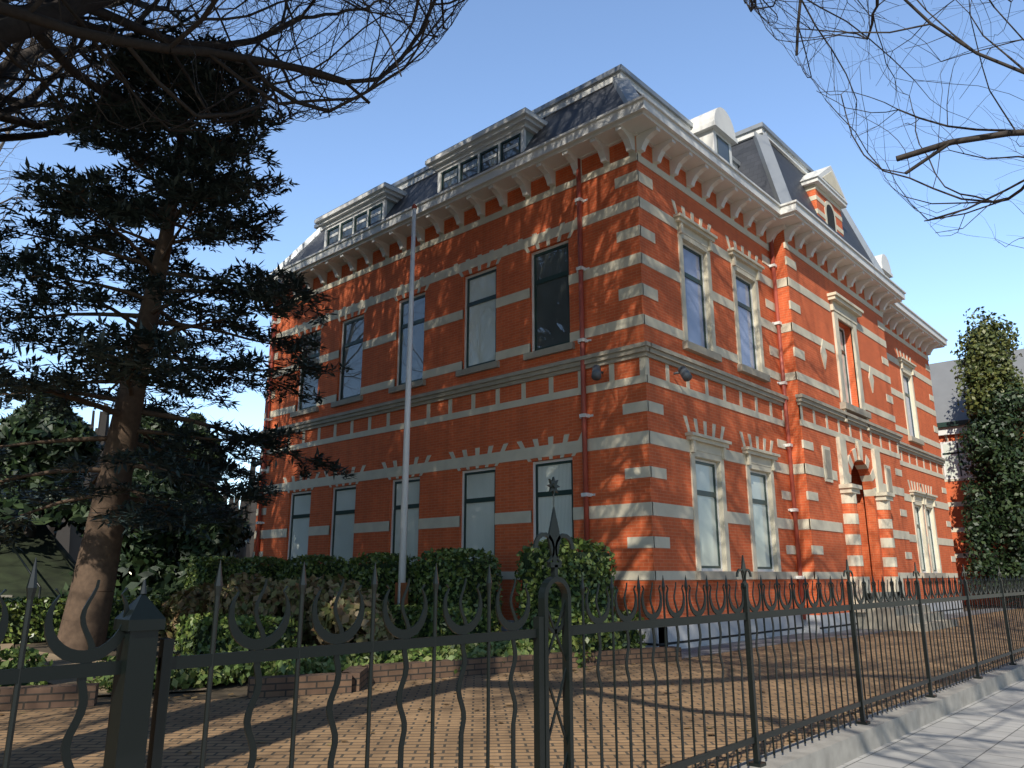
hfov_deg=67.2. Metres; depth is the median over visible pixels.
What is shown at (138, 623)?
iron fence
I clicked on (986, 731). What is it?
sidewalk pavement
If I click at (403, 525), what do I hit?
flagpole
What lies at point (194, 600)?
garden hydrangea shrubs
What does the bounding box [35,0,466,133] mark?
bare garden tree
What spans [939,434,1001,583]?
stone bands
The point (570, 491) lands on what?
green villa window sash
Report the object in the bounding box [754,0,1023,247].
bare street tree
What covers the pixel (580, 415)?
white villa window frames
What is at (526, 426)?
villa brick walls
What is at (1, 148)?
bare tree
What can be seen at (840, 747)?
fence kerb
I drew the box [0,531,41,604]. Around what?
roof edge
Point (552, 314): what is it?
villa window glass
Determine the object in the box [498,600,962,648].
villa plinth
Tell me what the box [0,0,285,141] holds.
bare garden tree
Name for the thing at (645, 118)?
white villa cornice
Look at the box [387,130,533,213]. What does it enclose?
villa dormer cheeks
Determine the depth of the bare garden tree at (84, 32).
11.31 m
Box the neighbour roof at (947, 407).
[929,349,1023,422]
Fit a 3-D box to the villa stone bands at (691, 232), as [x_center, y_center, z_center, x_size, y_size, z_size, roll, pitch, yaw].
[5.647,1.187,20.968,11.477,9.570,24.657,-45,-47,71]
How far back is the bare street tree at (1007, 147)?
22.62 m
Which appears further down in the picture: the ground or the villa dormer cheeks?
the ground
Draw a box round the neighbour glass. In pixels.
[943,442,974,476]
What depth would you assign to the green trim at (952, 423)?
35.68 m
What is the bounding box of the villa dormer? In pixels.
[329,137,843,243]
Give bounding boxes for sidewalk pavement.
[836,678,1023,767]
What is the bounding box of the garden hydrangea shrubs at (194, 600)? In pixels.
[158,572,395,646]
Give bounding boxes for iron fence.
[0,477,1023,767]
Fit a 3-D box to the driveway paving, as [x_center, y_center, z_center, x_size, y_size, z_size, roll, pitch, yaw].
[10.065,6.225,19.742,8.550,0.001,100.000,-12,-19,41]
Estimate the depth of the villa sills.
18.07 m
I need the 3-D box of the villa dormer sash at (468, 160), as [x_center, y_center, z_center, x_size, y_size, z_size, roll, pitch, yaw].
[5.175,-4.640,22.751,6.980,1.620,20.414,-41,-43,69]
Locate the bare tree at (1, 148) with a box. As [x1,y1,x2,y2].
[0,34,69,254]
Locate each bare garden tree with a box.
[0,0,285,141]
[0,0,463,127]
[0,0,1023,137]
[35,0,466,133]
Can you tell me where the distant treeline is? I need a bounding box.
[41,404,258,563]
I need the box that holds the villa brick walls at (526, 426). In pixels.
[254,136,958,619]
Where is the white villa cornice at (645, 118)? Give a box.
[263,71,947,354]
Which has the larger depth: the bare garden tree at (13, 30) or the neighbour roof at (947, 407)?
the neighbour roof at (947, 407)
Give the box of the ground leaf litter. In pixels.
[0,621,1022,767]
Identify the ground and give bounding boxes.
[13,605,1001,704]
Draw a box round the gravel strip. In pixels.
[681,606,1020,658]
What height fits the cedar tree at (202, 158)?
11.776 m
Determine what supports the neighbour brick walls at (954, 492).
on the ground
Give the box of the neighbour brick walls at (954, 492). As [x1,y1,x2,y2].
[939,434,1022,605]
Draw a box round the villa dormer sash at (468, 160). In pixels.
[327,133,729,245]
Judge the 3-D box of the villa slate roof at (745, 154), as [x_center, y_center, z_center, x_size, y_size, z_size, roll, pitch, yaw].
[4.455,-3.951,27.850,14.840,3.140,21.080,-12,-19,41]
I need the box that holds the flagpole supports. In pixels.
[394,583,407,613]
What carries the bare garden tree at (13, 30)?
on the ground
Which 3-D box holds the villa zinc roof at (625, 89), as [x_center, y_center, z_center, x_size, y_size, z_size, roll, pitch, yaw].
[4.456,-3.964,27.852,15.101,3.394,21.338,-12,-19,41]
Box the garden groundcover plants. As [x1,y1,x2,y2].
[73,635,603,692]
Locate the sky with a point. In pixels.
(497, 59)
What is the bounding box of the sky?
[0,0,1023,573]
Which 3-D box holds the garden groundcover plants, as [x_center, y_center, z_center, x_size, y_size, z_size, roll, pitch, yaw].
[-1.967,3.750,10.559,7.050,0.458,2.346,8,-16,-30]
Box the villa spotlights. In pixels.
[252,365,691,466]
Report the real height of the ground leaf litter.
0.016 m
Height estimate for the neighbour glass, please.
3.946 m
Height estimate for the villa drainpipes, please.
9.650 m
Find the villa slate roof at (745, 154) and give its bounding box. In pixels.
[283,84,873,267]
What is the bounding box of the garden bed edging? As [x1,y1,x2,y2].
[0,646,681,710]
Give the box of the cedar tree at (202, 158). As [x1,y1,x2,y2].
[0,9,355,649]
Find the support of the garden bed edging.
on the driveway paving
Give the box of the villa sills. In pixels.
[259,340,958,631]
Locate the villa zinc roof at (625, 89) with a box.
[269,64,884,274]
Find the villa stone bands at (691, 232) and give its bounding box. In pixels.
[253,136,957,611]
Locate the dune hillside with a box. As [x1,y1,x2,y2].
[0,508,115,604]
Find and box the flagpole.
[397,208,415,604]
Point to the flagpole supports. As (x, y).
(403, 587)
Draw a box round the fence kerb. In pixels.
[729,657,1023,767]
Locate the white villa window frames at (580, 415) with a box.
[256,197,937,578]
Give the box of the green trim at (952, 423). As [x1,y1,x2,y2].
[937,419,972,475]
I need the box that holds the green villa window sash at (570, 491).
[289,243,936,570]
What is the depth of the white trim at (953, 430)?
35.85 m
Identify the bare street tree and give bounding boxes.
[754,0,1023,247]
[970,80,1023,204]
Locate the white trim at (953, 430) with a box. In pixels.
[938,424,1018,479]
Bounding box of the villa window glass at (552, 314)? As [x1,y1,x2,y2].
[290,246,934,569]
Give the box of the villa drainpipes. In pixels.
[254,158,805,619]
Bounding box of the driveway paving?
[0,608,1023,767]
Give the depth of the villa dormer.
22.37 m

